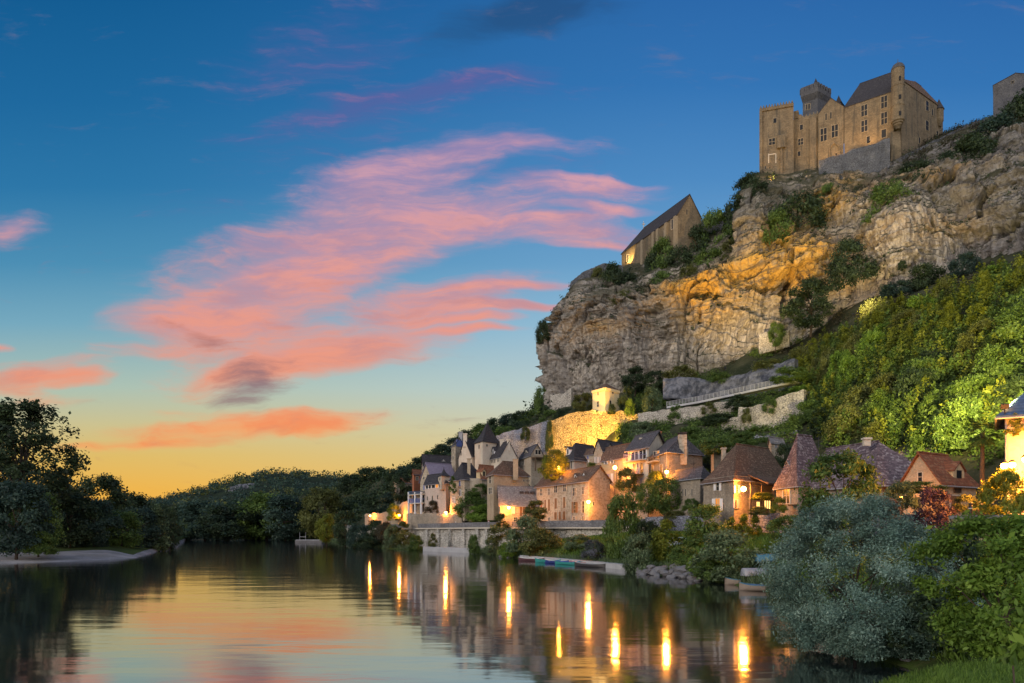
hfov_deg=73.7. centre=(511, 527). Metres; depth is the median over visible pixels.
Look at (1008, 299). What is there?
shrub
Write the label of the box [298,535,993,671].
river bank
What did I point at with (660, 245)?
shrub
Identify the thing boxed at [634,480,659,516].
tree
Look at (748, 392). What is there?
railed ramp
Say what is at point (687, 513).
terrace wall
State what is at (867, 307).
shrub
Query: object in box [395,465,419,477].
tree
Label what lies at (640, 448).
balcony house
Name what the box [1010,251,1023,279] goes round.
shrub
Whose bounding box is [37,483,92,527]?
tree
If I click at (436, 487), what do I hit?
loggia house
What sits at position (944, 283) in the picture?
shrub
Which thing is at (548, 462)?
tree
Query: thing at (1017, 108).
shrub
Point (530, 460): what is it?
timber cottage
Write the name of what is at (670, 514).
shrub
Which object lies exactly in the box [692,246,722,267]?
shrub
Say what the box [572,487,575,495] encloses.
window
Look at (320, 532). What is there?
tree
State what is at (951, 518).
coped wall
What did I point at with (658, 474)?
shrub
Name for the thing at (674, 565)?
boulder
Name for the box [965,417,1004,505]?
palm tree
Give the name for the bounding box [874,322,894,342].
shrub
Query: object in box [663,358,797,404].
rubble wall
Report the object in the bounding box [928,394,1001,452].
shrub
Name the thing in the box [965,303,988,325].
shrub
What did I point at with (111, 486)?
tree
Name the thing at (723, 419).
shrub
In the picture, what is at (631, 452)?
window
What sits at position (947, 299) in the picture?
shrub
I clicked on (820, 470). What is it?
tree
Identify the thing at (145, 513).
tree
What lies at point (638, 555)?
shrub
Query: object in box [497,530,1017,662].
grass
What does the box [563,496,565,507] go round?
window frame
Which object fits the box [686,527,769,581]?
shrub
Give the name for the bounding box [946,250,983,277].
shrub
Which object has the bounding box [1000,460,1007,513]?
street lamp
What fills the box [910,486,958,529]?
shrub
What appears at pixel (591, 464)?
shrub
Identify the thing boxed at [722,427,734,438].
shrub
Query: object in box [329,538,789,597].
boats
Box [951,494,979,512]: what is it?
shrub
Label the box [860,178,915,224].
shrub
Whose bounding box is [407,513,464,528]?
terrace wall
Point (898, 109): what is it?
castle
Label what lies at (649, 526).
shrub
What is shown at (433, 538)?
shrub
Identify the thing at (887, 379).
shrub
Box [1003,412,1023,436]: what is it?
shrub
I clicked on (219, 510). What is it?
tree
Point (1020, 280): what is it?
shrub
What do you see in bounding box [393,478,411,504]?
hidden house
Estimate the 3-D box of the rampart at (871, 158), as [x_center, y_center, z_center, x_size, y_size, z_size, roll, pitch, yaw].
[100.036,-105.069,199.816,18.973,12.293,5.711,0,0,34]
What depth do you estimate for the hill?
648.68 m
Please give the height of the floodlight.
0.791 m
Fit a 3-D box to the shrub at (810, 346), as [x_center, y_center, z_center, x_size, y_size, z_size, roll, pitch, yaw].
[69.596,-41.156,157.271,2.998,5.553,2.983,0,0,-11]
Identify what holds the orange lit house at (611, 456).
on the hillside
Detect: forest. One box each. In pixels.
[0,509,195,539]
[63,467,358,515]
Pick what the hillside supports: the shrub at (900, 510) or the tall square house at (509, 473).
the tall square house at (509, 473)
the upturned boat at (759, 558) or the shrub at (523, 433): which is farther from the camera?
the shrub at (523, 433)
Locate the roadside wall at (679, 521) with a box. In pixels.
[645,513,942,538]
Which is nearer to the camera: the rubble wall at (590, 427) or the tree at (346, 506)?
the rubble wall at (590, 427)
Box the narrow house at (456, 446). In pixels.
[451,432,462,472]
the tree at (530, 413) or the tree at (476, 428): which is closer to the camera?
the tree at (530, 413)
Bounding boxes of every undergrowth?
[534,117,1023,395]
[615,336,804,452]
[717,247,1023,370]
[898,109,1023,164]
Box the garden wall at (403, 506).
[391,498,411,523]
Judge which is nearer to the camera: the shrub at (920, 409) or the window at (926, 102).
the shrub at (920, 409)
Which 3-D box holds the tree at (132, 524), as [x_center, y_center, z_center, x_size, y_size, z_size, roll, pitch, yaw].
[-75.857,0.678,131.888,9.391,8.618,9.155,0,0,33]
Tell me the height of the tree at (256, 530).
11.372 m
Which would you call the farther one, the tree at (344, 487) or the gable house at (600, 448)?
the tree at (344, 487)
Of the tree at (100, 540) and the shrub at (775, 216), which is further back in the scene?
the shrub at (775, 216)
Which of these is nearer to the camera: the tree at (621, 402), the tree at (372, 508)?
the tree at (621, 402)
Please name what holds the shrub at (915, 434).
on the hillside
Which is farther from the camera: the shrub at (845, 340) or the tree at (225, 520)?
the tree at (225, 520)
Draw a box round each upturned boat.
[740,568,767,576]
[753,554,778,561]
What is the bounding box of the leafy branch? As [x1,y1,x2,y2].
[989,574,1023,682]
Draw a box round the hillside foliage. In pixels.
[799,261,1023,471]
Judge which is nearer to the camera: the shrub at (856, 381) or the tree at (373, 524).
the shrub at (856, 381)
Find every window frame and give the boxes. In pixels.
[548,499,550,510]
[554,498,557,508]
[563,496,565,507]
[768,153,775,162]
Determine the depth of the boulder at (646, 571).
73.10 m
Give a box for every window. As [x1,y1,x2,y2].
[534,449,540,454]
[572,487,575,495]
[573,501,576,512]
[582,501,584,512]
[630,451,638,461]
[638,449,646,458]
[640,462,643,473]
[715,498,720,510]
[763,501,771,509]
[768,137,775,145]
[782,488,790,503]
[798,137,803,145]
[820,127,826,141]
[831,123,838,137]
[861,103,867,117]
[861,119,867,132]
[881,95,887,108]
[881,111,887,125]
[881,128,886,138]
[917,472,922,481]
[925,100,928,111]
[925,120,928,131]
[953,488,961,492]
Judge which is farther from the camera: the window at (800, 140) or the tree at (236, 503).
the tree at (236, 503)
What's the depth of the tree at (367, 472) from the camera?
326.12 m
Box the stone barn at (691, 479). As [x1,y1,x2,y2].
[669,466,709,508]
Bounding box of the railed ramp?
[666,380,801,408]
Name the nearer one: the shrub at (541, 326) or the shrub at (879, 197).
the shrub at (879, 197)
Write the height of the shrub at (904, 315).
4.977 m
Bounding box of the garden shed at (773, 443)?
[767,436,784,462]
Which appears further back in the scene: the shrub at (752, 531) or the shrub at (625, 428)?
the shrub at (625, 428)
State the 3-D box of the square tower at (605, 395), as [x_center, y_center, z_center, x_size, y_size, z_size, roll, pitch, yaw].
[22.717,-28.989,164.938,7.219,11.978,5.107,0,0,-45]
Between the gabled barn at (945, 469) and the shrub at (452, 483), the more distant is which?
the shrub at (452, 483)
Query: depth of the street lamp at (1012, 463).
43.41 m
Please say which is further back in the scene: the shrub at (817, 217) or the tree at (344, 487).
the tree at (344, 487)
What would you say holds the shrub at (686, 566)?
on the river bank at (917, 664)
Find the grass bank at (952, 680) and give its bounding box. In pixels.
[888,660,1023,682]
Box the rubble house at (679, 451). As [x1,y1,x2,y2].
[646,432,704,494]
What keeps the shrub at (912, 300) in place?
on the hillside
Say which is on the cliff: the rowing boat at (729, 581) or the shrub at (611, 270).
the shrub at (611, 270)
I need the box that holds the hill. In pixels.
[63,473,351,538]
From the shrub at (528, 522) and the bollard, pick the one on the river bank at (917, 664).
the shrub at (528, 522)
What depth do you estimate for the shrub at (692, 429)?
127.84 m
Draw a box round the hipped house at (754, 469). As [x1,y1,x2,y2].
[700,443,781,525]
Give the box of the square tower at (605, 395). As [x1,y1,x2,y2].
[592,383,619,410]
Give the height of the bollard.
0.960 m
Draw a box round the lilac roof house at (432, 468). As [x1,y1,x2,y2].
[419,462,453,491]
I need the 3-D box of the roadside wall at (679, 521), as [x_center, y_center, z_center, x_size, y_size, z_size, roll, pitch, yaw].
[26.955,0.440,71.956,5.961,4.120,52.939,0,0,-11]
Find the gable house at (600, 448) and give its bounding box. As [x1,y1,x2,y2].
[593,439,621,465]
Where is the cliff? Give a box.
[535,122,1023,410]
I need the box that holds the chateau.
[458,422,517,469]
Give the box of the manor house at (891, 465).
[772,434,910,527]
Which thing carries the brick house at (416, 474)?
on the hillside
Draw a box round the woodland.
[265,394,561,524]
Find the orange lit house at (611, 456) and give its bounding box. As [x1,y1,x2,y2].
[600,442,630,486]
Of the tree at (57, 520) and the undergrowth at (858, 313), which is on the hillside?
the undergrowth at (858, 313)
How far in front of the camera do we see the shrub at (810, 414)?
110.00 m
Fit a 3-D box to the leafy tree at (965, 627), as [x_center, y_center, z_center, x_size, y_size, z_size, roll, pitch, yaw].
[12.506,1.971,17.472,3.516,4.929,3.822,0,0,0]
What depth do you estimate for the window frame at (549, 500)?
124.64 m
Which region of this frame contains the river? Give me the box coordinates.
[0,539,917,682]
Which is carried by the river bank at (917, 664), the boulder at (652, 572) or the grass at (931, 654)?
the grass at (931, 654)
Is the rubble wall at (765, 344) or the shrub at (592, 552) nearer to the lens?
the shrub at (592, 552)
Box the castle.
[759,62,944,173]
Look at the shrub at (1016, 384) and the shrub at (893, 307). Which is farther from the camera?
the shrub at (893, 307)
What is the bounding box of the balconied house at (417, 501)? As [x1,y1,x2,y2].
[408,491,424,513]
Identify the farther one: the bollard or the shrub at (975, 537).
the bollard
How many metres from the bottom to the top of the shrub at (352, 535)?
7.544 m
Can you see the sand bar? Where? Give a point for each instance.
(68, 556)
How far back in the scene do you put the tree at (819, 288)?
161.71 m
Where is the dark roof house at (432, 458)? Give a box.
[421,454,450,470]
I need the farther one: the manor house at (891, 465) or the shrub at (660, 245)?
the shrub at (660, 245)
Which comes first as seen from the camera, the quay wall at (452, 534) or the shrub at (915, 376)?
the shrub at (915, 376)
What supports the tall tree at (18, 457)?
on the shore
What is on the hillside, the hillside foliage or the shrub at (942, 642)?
the hillside foliage
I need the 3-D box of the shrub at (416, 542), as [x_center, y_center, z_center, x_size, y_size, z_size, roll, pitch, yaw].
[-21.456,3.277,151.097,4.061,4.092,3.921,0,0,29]
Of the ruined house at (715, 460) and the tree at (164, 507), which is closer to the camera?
the ruined house at (715, 460)
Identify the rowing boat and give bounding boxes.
[725,577,740,584]
[739,582,771,590]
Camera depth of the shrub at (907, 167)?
174.50 m
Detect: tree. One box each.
[0,397,91,525]
[0,421,30,526]
[0,478,57,559]
[8,492,67,556]
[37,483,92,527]
[41,489,102,547]
[62,497,126,546]
[74,472,137,537]
[95,510,145,547]
[102,491,153,529]
[118,506,163,547]
[145,502,171,525]
[150,503,172,550]
[157,506,185,550]
[170,505,205,539]
[176,499,234,539]
[188,514,247,540]
[190,503,259,540]
[222,498,266,539]
[234,491,297,539]
[237,517,270,539]
[254,493,314,540]
[266,518,300,539]
[290,519,325,539]
[291,502,317,539]
[294,486,347,537]
[314,513,335,545]
[319,503,350,519]
[331,510,360,545]
[336,473,362,494]
[344,491,376,511]
[350,466,389,490]
[361,495,391,513]
[365,519,383,543]
[374,521,392,544]
[377,492,394,512]
[383,470,403,491]
[389,472,411,503]
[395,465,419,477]
[407,456,421,477]
[428,443,450,454]
[441,437,457,454]
[453,428,479,438]
[468,423,493,438]
[478,417,506,432]
[494,425,515,434]
[498,413,517,426]
[508,410,527,426]
[513,420,533,429]
[519,409,537,420]
[521,500,547,520]
[537,409,557,422]
[537,448,569,480]
[552,407,570,418]
[570,392,592,411]
[615,386,636,410]
[619,365,645,396]
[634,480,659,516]
[641,370,665,393]
[641,385,662,411]
[646,476,682,514]
[680,503,735,548]
[778,276,839,337]
[792,447,884,547]
[897,509,1023,659]
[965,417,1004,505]
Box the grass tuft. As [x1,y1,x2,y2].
[926,614,942,646]
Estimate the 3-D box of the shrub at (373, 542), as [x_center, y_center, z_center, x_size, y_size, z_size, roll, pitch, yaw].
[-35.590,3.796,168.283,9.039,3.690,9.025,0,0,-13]
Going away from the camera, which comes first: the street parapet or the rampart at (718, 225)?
the street parapet
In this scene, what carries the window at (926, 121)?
in the castle
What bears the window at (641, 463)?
in the balcony house at (640, 448)
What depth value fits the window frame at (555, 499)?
122.23 m
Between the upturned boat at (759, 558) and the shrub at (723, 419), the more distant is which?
the shrub at (723, 419)
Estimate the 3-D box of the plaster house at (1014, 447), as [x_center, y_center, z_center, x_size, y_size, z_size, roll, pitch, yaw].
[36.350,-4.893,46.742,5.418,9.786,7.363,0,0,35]
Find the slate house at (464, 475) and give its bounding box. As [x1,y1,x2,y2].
[448,458,480,521]
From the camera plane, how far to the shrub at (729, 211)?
200.52 m
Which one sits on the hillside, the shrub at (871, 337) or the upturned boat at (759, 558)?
the shrub at (871, 337)
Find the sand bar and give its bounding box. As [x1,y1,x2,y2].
[0,538,185,563]
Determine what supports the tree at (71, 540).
on the shore
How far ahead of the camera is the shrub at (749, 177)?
198.10 m
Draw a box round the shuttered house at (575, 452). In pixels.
[559,443,593,469]
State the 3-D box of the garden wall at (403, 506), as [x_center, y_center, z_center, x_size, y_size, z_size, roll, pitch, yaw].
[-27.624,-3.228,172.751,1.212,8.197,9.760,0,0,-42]
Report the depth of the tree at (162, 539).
145.56 m
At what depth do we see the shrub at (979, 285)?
108.12 m
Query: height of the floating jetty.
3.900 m
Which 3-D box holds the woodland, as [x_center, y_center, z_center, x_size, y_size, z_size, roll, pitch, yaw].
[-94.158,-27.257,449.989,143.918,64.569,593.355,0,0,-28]
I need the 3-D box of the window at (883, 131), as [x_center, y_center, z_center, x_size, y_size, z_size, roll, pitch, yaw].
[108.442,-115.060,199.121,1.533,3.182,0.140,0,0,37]
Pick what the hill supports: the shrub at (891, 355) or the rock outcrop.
the rock outcrop
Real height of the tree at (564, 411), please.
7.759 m
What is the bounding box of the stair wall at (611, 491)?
[610,485,613,515]
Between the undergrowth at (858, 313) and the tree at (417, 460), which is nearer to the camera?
the undergrowth at (858, 313)
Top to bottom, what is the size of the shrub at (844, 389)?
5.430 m
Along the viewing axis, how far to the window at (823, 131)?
208.37 m
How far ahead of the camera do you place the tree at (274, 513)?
263.82 m
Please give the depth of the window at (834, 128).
206.70 m
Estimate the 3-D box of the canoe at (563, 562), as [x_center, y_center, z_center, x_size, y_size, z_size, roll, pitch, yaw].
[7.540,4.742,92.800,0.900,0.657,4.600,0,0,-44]
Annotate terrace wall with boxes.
[365,512,406,524]
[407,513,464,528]
[614,487,665,519]
[671,508,691,515]
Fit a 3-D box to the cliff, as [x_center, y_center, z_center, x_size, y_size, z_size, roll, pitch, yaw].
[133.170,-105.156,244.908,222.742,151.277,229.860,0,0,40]
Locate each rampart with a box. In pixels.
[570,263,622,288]
[701,211,734,230]
[819,138,889,178]
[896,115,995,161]
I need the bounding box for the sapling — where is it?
[767,321,786,351]
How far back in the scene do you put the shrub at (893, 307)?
130.34 m
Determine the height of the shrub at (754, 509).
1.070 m
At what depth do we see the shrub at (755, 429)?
121.78 m
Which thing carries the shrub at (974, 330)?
on the hillside
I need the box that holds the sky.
[0,0,1023,500]
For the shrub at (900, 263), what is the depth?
156.75 m
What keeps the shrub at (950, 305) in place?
on the hillside
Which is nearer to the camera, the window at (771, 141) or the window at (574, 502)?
the window at (574, 502)
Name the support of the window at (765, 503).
in the hipped house at (754, 469)
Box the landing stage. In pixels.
[520,555,624,569]
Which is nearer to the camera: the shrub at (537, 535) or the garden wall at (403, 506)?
the shrub at (537, 535)
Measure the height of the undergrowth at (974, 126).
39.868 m
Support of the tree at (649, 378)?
on the hillside
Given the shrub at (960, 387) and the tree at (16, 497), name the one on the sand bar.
the tree at (16, 497)
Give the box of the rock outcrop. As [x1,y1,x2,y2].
[228,483,254,491]
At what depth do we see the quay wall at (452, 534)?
146.88 m
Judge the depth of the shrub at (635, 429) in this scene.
144.34 m
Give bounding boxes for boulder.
[641,568,651,573]
[646,565,655,568]
[649,569,658,575]
[653,566,668,573]
[660,570,668,576]
[669,563,680,568]
[672,572,682,577]
[673,565,685,571]
[679,567,689,572]
[679,573,686,578]
[900,658,911,661]
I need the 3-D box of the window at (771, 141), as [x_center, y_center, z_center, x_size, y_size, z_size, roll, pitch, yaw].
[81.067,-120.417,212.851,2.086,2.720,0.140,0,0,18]
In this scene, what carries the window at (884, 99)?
in the castle
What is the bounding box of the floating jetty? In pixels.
[295,532,322,542]
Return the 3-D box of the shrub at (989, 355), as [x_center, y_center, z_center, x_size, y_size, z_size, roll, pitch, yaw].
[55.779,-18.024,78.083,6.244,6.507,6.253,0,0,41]
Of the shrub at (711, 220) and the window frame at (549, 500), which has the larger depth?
the shrub at (711, 220)
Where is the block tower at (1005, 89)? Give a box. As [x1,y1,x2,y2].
[993,72,1023,114]
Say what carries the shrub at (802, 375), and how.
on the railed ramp
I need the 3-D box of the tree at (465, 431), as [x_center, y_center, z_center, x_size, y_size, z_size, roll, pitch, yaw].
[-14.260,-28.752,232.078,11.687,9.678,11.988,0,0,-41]
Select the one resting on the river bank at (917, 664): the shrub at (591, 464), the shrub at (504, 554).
the shrub at (504, 554)
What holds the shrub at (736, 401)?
on the hillside
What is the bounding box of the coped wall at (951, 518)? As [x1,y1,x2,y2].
[948,514,1019,542]
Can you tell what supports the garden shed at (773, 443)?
on the hillside
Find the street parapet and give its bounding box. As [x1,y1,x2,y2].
[537,519,644,538]
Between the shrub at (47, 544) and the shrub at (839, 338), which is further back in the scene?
the shrub at (839, 338)
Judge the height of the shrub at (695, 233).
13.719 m
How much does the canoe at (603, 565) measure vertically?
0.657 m
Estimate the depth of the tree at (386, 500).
202.66 m
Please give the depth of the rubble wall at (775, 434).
115.14 m
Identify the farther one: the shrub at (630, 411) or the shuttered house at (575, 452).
the shrub at (630, 411)
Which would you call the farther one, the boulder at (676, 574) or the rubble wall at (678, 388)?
the rubble wall at (678, 388)
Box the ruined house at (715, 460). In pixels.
[711,443,731,471]
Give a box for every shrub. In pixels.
[17,531,59,554]
[346,522,369,547]
[349,536,381,548]
[383,524,401,546]
[386,503,401,520]
[392,521,413,545]
[406,533,423,550]
[423,500,439,512]
[428,533,437,546]
[448,476,456,493]
[451,489,486,520]
[464,503,493,521]
[467,533,480,553]
[471,483,486,494]
[481,539,498,554]
[487,513,512,542]
[497,540,520,557]
[503,513,544,551]
[518,526,563,556]
[520,425,530,440]
[533,386,546,414]
[534,318,549,343]
[545,418,553,451]
[562,534,591,549]
[579,539,606,559]
[587,462,596,466]
[591,266,604,277]
[594,260,626,287]
[602,488,642,558]
[605,289,633,305]
[607,403,615,413]
[614,467,639,491]
[616,422,633,441]
[618,269,637,284]
[619,531,656,572]
[624,398,635,416]
[627,284,650,296]
[627,419,652,438]
[633,519,661,541]
[643,252,663,272]
[645,470,662,483]
[646,236,672,269]
[648,268,672,289]
[648,518,682,563]
[653,425,672,432]
[659,509,685,524]
[661,363,698,379]
[662,244,696,268]
[666,544,697,569]
[667,404,681,418]
[674,426,710,440]
[677,263,698,277]
[680,223,713,252]
[681,498,698,511]
[685,556,695,572]
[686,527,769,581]
[689,557,723,580]
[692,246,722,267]
[696,413,737,425]
[699,206,733,248]
[699,439,732,454]
[700,401,716,413]
[702,451,710,464]
[705,371,730,383]
[719,238,734,261]
[720,394,755,410]
[721,198,739,235]
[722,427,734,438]
[727,516,738,531]
[729,170,769,208]
[729,431,759,446]
[736,513,748,537]
[741,407,751,422]
[742,423,772,434]
[747,506,771,514]
[747,515,762,539]
[750,358,781,371]
[750,492,774,500]
[760,207,796,245]
[761,395,776,413]
[763,514,799,540]
[768,365,814,384]
[769,496,788,512]
[770,185,832,233]
[775,442,791,467]
[785,346,816,365]
[785,384,815,394]
[787,399,826,424]
[792,497,829,536]
[796,357,803,370]
[804,407,829,439]
[806,357,819,382]
[807,338,818,352]
[808,405,820,430]
[814,347,839,384]
[818,333,830,358]
[819,182,837,196]
[820,402,865,442]
[821,234,884,291]
[822,349,856,385]
[830,385,860,415]
[833,353,858,389]
[834,382,885,418]
[838,327,850,340]
[838,336,847,347]
[841,332,863,357]
[853,373,866,389]
[854,329,885,363]
[856,295,891,332]
[857,388,895,429]
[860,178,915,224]
[860,420,894,445]
[862,372,896,401]
[868,310,884,330]
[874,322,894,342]
[876,585,963,649]
[878,279,914,300]
[878,498,903,519]
[882,479,922,511]
[885,308,933,337]
[885,346,905,371]
[889,294,908,313]
[889,330,902,347]
[891,156,933,181]
[892,365,942,411]
[894,355,946,391]
[895,481,948,493]
[897,259,906,270]
[897,261,946,294]
[898,326,917,355]
[901,525,982,596]
[902,293,939,322]
[905,421,933,453]
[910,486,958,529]
[913,349,952,377]
[914,394,939,430]
[927,611,997,661]
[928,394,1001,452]
[931,275,959,306]
[933,295,963,322]
[935,129,1003,167]
[940,300,959,334]
[941,368,1001,429]
[943,521,983,557]
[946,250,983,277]
[950,332,980,375]
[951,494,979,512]
[955,282,970,306]
[957,110,1019,147]
[958,316,996,357]
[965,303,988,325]
[968,515,1023,564]
[970,270,995,303]
[972,343,1023,389]
[972,466,1023,515]
[973,263,1010,290]
[982,301,1023,350]
[987,372,1023,416]
[996,87,1023,123]
[999,293,1021,315]
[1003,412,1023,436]
[1004,285,1023,325]
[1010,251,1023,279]
[1013,269,1023,293]
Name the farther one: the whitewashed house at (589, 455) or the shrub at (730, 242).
the shrub at (730, 242)
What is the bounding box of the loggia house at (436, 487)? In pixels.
[423,469,450,513]
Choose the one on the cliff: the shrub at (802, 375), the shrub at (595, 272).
the shrub at (595, 272)
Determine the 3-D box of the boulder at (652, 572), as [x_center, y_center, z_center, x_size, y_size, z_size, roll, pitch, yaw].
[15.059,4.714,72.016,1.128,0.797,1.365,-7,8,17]
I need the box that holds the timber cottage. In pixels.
[518,443,546,485]
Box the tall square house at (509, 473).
[485,459,530,519]
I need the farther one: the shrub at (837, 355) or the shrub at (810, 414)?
the shrub at (837, 355)
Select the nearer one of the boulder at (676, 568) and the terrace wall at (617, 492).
the boulder at (676, 568)
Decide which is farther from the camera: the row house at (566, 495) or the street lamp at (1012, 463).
the row house at (566, 495)
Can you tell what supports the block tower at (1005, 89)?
on the cliff
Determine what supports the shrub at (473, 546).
in the river
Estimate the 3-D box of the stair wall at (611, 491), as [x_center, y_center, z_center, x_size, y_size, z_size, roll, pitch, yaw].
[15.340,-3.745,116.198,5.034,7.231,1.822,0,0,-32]
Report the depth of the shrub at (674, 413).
146.18 m
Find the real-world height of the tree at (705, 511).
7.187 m
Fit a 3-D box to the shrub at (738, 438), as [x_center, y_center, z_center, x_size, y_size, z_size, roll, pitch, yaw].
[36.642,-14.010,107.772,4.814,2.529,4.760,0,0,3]
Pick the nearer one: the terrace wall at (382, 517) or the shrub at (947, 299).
the shrub at (947, 299)
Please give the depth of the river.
35.70 m
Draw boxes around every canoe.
[518,557,543,560]
[535,558,560,562]
[544,559,568,562]
[555,560,580,564]
[574,562,605,567]
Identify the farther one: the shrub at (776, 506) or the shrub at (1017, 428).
the shrub at (776, 506)
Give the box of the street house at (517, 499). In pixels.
[497,481,538,526]
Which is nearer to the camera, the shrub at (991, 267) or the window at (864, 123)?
the shrub at (991, 267)
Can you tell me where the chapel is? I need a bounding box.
[621,194,701,266]
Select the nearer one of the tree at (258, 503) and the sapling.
the sapling
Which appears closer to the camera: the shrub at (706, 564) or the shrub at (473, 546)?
the shrub at (706, 564)
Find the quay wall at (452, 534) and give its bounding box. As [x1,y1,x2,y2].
[346,522,530,548]
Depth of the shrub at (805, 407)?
115.79 m
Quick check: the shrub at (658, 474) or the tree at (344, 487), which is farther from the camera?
the tree at (344, 487)
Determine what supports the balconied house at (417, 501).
on the hillside
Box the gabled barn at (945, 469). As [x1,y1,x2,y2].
[898,451,978,514]
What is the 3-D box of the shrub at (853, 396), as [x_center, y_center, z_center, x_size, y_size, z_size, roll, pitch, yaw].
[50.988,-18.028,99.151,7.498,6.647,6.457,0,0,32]
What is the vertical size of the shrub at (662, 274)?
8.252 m
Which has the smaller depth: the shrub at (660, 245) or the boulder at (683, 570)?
the boulder at (683, 570)
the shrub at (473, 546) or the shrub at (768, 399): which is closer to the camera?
the shrub at (768, 399)
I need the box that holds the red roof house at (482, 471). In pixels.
[476,464,493,514]
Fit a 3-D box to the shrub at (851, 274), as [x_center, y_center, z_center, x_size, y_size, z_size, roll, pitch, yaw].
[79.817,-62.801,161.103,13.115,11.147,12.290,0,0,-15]
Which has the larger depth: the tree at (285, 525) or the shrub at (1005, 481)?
the tree at (285, 525)
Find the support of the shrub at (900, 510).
on the river bank at (917, 664)
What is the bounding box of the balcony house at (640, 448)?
[623,428,664,492]
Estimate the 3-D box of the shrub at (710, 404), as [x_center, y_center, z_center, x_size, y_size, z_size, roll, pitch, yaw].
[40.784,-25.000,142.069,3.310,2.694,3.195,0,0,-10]
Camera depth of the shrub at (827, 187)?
188.06 m
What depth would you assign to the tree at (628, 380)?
176.59 m
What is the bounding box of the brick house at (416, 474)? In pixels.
[411,469,421,491]
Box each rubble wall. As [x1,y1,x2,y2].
[496,420,548,457]
[547,410,637,454]
[550,388,572,410]
[638,401,733,424]
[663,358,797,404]
[721,389,809,431]
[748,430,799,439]
[759,330,789,354]
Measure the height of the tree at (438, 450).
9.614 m
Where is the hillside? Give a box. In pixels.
[266,251,1023,536]
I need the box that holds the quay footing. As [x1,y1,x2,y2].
[423,547,472,552]
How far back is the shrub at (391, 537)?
161.15 m
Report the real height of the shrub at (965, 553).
3.640 m
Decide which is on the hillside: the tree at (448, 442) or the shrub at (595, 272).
the tree at (448, 442)
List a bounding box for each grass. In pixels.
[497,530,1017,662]
[855,541,1008,664]
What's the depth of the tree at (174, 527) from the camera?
151.51 m
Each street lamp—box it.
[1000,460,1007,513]
[1008,459,1015,497]
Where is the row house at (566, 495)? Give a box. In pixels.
[533,462,612,520]
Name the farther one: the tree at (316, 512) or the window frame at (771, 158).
the tree at (316, 512)
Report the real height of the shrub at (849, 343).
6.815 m
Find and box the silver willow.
[754,489,988,662]
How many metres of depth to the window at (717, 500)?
81.58 m
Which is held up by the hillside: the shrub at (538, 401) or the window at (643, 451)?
the shrub at (538, 401)
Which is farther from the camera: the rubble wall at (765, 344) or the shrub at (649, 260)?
the shrub at (649, 260)
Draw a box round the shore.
[0,536,184,554]
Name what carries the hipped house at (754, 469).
on the hillside
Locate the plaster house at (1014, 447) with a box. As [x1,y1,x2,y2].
[995,393,1023,513]
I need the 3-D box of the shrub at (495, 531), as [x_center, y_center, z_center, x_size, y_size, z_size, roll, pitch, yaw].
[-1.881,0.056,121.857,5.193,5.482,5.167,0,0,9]
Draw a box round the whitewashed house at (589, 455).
[582,443,593,466]
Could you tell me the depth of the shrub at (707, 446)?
98.90 m
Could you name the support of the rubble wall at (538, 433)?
on the hillside
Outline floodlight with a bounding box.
[1000,403,1008,414]
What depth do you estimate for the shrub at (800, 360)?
149.26 m
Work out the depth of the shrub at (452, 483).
146.74 m
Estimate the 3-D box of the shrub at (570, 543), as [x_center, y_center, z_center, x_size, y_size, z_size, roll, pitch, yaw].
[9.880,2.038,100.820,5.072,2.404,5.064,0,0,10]
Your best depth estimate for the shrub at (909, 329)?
110.34 m
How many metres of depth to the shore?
123.57 m
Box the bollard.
[968,502,972,513]
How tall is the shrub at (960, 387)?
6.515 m
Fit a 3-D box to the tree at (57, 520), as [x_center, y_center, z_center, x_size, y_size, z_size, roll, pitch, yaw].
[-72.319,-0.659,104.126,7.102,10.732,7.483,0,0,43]
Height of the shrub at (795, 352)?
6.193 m
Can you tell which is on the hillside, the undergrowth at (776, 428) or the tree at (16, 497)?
the undergrowth at (776, 428)
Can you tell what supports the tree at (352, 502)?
on the hillside
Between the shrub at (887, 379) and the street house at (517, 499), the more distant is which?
the street house at (517, 499)
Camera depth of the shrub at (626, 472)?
110.30 m
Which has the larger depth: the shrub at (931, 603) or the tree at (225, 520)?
the tree at (225, 520)
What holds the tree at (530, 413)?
on the hillside

